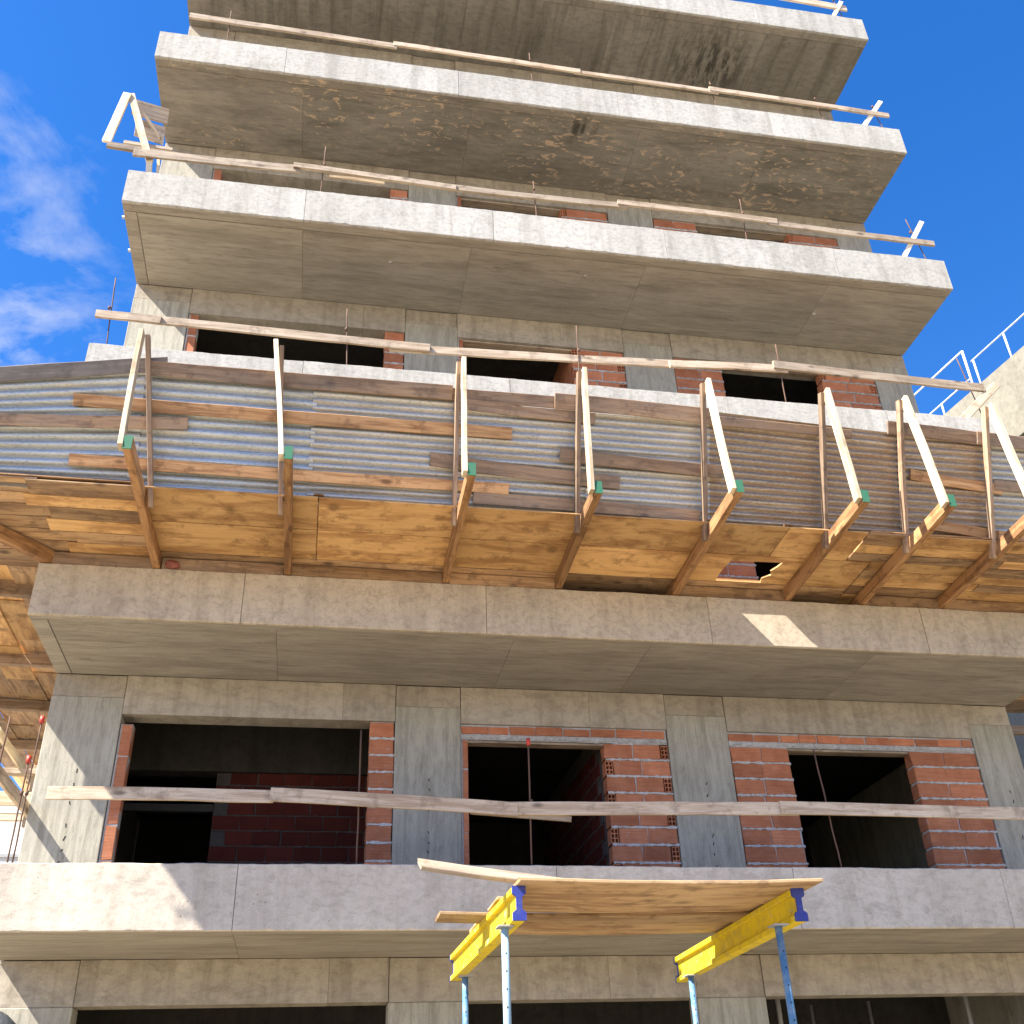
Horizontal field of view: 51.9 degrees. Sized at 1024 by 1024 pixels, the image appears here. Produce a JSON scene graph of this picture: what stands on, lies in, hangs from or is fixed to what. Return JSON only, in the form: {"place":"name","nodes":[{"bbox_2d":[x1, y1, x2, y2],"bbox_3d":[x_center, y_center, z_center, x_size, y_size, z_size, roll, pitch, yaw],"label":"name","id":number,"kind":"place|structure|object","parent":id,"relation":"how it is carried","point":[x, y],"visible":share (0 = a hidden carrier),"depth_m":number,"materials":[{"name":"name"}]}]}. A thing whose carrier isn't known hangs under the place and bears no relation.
{"place":"outdoors","nodes":[
{"label":"outdoors","id":0,"kind":"place"},
{"bbox_2d":[0,806,24,960],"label":"white building","id":1,"kind":"structure","parent":0,"point":[6,829],"depth_m":16.38,"materials":[{"name":"grey paint"}]},
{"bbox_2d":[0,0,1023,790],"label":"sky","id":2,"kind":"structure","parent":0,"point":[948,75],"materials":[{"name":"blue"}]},
{"bbox_2d":[914,313,1023,768],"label":"neighbour building","id":3,"kind":"structure","parent":0,"point":[1007,396],"depth_m":25.94,"materials":[{"name":"white paint"}]},
{"label":"ground","id":4,"kind":"structure","parent":0,"visible":0},
{"bbox_2d":[0,1011,15,1023],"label":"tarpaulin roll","id":5,"kind":"object","parent":4,"relation":"on","point":[5,1018],"visible":1,"depth_m":9.38,"materials":[{"name":"grey plastic"}]},
{"bbox_2d":[0,765,36,827],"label":"side scaffold","id":6,"kind":"object","parent":4,"relation":"on","point":[5,800],"visible":0.44,"depth_m":11.85,"materials":[{"name":"brown wood"}]},
{"bbox_2d":[495,925,513,1023],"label":"steel prop","id":7,"kind":"object","parent":4,"relation":"on","point":[504,929],"visible":1,"depth_m":6.37,"materials":[{"name":"paint"}]},
{"bbox_2d":[450,886,526,981],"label":"timber beam","id":8,"kind":"structure","parent":7,"relation":"on","point":[478,945],"depth_m":7.20,"materials":[{"name":"yellow paint"}]},
{"bbox_2d":[469,922,733,934],"bbox_3d":[0.747,3.096,7.869,2.079,0.038,0.574,4,-32,-10],"label":"platform board","id":9,"kind":"object","parent":8,"relation":"on","point":[547,929],"visible":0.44,"depth_m":7.92,"materials":[{"name":"brown wood"}]},
{"bbox_2d":[487,896,763,913],"bbox_3d":[0.866,2.711,7.245,2.041,0.042,0.400,4,-32,-10],"label":"platform board","id":10,"kind":"object","parent":8,"relation":"on","point":[567,909],"visible":0.43,"depth_m":7.28,"materials":[{"name":"brown wood"}]},
{"bbox_2d":[509,877,822,905],"bbox_3d":[0.951,2.458,6.795,1.968,0.040,0.684,4,-32,-10],"label":"platform board","id":11,"kind":"object","parent":8,"relation":"on","point":[571,891],"visible":0.91,"depth_m":6.71,"materials":[{"name":"brown wood"}]},
{"bbox_2d":[418,858,558,882],"bbox_3d":[-0.068,2.316,6.695,1.094,0.035,0.120,13,4,-14],"label":"loose plank","id":12,"kind":"object","parent":11,"relation":"on","point":[474,872],"visible":0.64,"depth_m":6.62,"materials":[{"name":"beige wood"}]},
{"bbox_2d":[0,0,1023,1023],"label":"concrete building","id":13,"kind":"structure","parent":4,"relation":"on","point":[153,912],"depth_m":13.03,"materials":[{"name":"grey concrete"}]},
{"bbox_2d":[0,716,30,818],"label":"side rail","id":14,"kind":"object","parent":13,"relation":"attached to","point":[9,787],"visible":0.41,"depth_m":10.67,"materials":[{"name":"brown wood"}]},
{"bbox_2d":[0,525,57,791],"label":"side canopy","id":15,"kind":"object","parent":13,"relation":"attached to","point":[28,673],"visible":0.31,"depth_m":13.04,"materials":[{"name":"brown wood"}]},
{"bbox_2d":[102,92,178,172],"bbox_3d":[-5.051,-5.138,14.642,1.122,2.051,0.493,4,-32,-10],"label":"corner brace frame","id":16,"kind":"object","parent":13,"relation":"on","point":[146,131],"visible":0.81,"depth_m":14.64,"materials":[{"name":"brown wood"}]},
{"bbox_2d":[165,560,179,568],"bbox_3d":[-3.544,0.554,10.982,0.153,0.101,0.136,4,-32,-10],"label":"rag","id":17,"kind":"object","parent":13,"relation":"on","point":[171,564],"visible":1,"depth_m":10.94,"materials":[{"name":"red fabric"}]},
{"bbox_2d":[0,328,1023,612],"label":"debris canopy","id":18,"kind":"object","parent":13,"relation":"on","point":[138,460],"visible":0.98,"depth_m":10.86,"materials":[{"name":"brown wood"}]},
{"bbox_2d":[6,716,1023,867],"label":"guard rail","id":19,"kind":"object","parent":13,"relation":"on","point":[563,811],"visible":0.99,"depth_m":10.32,"materials":[{"name":"brown wood"}]},
{"bbox_2d":[132,146,934,258],"bbox_3d":[0.670,-4.492,15.079,11.680,1.072,0.107,4,-32,-9],"label":"guard rail","id":20,"kind":"object","parent":13,"relation":"on","point":[359,176],"visible":0.99,"depth_m":14.88,"materials":[{"name":"brown wood"}]},
{"bbox_2d":[189,11,889,126],"bbox_3d":[0.729,-6.940,16.589,11.288,0.908,0.077,4,-32,-10],"label":"guard rail","id":21,"kind":"object","parent":13,"relation":"on","point":[376,43],"visible":0.94,"depth_m":16.51,"materials":[{"name":"brown wood"}]},
{"bbox_2d":[95,278,984,412],"bbox_3d":[0.768,-2.031,13.574,11.681,1.187,0.114,4,-32,-10],"label":"guard rail","id":22,"kind":"object","parent":13,"relation":"on","point":[778,366],"visible":0.95,"depth_m":13.46,"materials":[{"name":"brown wood"}]},
{"bbox_2d":[782,0,846,16],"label":"guard rail","id":23,"kind":"object","parent":13,"relation":"on","point":[827,5],"visible":0.91,"depth_m":18.93,"materials":[{"name":"brown wood"}]},
{"bbox_2d":[832,1,842,15],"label":"timber stake","id":24,"kind":"object","parent":13,"relation":"on","point":[836,11],"visible":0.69,"depth_m":18.96,"materials":[{"name":"white wood"}]},
{"bbox_2d":[863,101,882,124],"bbox_3d":[5.953,-6.567,17.452,0.079,0.917,0.035,27,-29,17],"label":"timber stake","id":25,"kind":"object","parent":13,"relation":"on","point":[875,108],"visible":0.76,"depth_m":17.47,"materials":[{"name":"white wood"}]},
{"bbox_2d":[902,221,923,255],"bbox_3d":[6.062,-4.095,15.947,0.074,1.020,0.033,25,-29,15],"label":"timber stake","id":26,"kind":"object","parent":13,"relation":"on","point":[914,235],"visible":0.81,"depth_m":16.00,"materials":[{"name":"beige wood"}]},
{"bbox_2d":[960,382,999,416],"bbox_3d":[6.388,-1.491,14.389,0.937,0.116,0.034,-40,-25,-23],"label":"timber stake","id":27,"kind":"object","parent":13,"relation":"on","point":[981,400],"visible":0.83,"depth_m":14.40,"materials":[{"name":"beige wood"}]},
{"bbox_2d":[1002,694,1023,734],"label":"side canopy","id":28,"kind":"object","parent":13,"relation":"attached to","point":[1016,705],"visible":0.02,"depth_m":15.97,"materials":[{"name":"brown wood"}]},
{"bbox_2d":[775,999,782,1023],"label":"metal pole","id":29,"kind":"object","parent":4,"relation":"on","point":[779,1011],"depth_m":12.58,"materials":[{"name":"grey metal"}]},
{"bbox_2d":[767,923,796,1023],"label":"steel prop","id":30,"kind":"object","parent":4,"relation":"on","point":[778,927],"visible":1,"depth_m":6.64,"materials":[{"name":"blue paint"}]},
{"bbox_2d":[809,1005,814,1023],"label":"metal pole","id":31,"kind":"object","parent":4,"relation":"on","point":[812,1014],"visible":1,"depth_m":13.51,"materials":[{"name":"grey metal"}]},
{"bbox_2d":[866,1001,873,1023],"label":"metal pole","id":32,"kind":"object","parent":4,"relation":"on","point":[870,1012],"visible":1,"depth_m":13.35,"materials":[{"name":"grey metal"}]},
{"bbox_2d":[962,996,973,1023],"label":"metal pole","id":33,"kind":"object","parent":4,"relation":"on","point":[968,1010],"depth_m":12.99,"materials":[{"name":"grey metal"}]},
{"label":"pavement","id":34,"kind":"structure","parent":0,"visible":0},
{"bbox_2d":[458,975,472,1023],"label":"steel prop","id":35,"kind":"object","parent":34,"relation":"on","point":[465,1009],"visible":1,"depth_m":8.17,"materials":[{"name":"blue paint"}]},
{"bbox_2d":[683,974,698,1023],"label":"steel prop","id":36,"kind":"object","parent":34,"relation":"on","point":[693,998],"visible":1,"depth_m":8.56,"materials":[{"name":"blue paint"}]},
{"bbox_2d":[673,888,808,982],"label":"timber beam","id":37,"kind":"structure","parent":36,"relation":"on","point":[748,932],"depth_m":7.62,"materials":[{"name":"yellow paint"}]},
{"bbox_2d":[435,911,751,924],"bbox_3d":[0.655,2.890,7.482,2.385,0.040,0.303,4,-32,-10],"label":"platform board","id":38,"kind":"object","parent":37,"relation":"on","point":[574,919],"visible":0.78,"depth_m":7.44,"materials":[{"name":"brown wood"}]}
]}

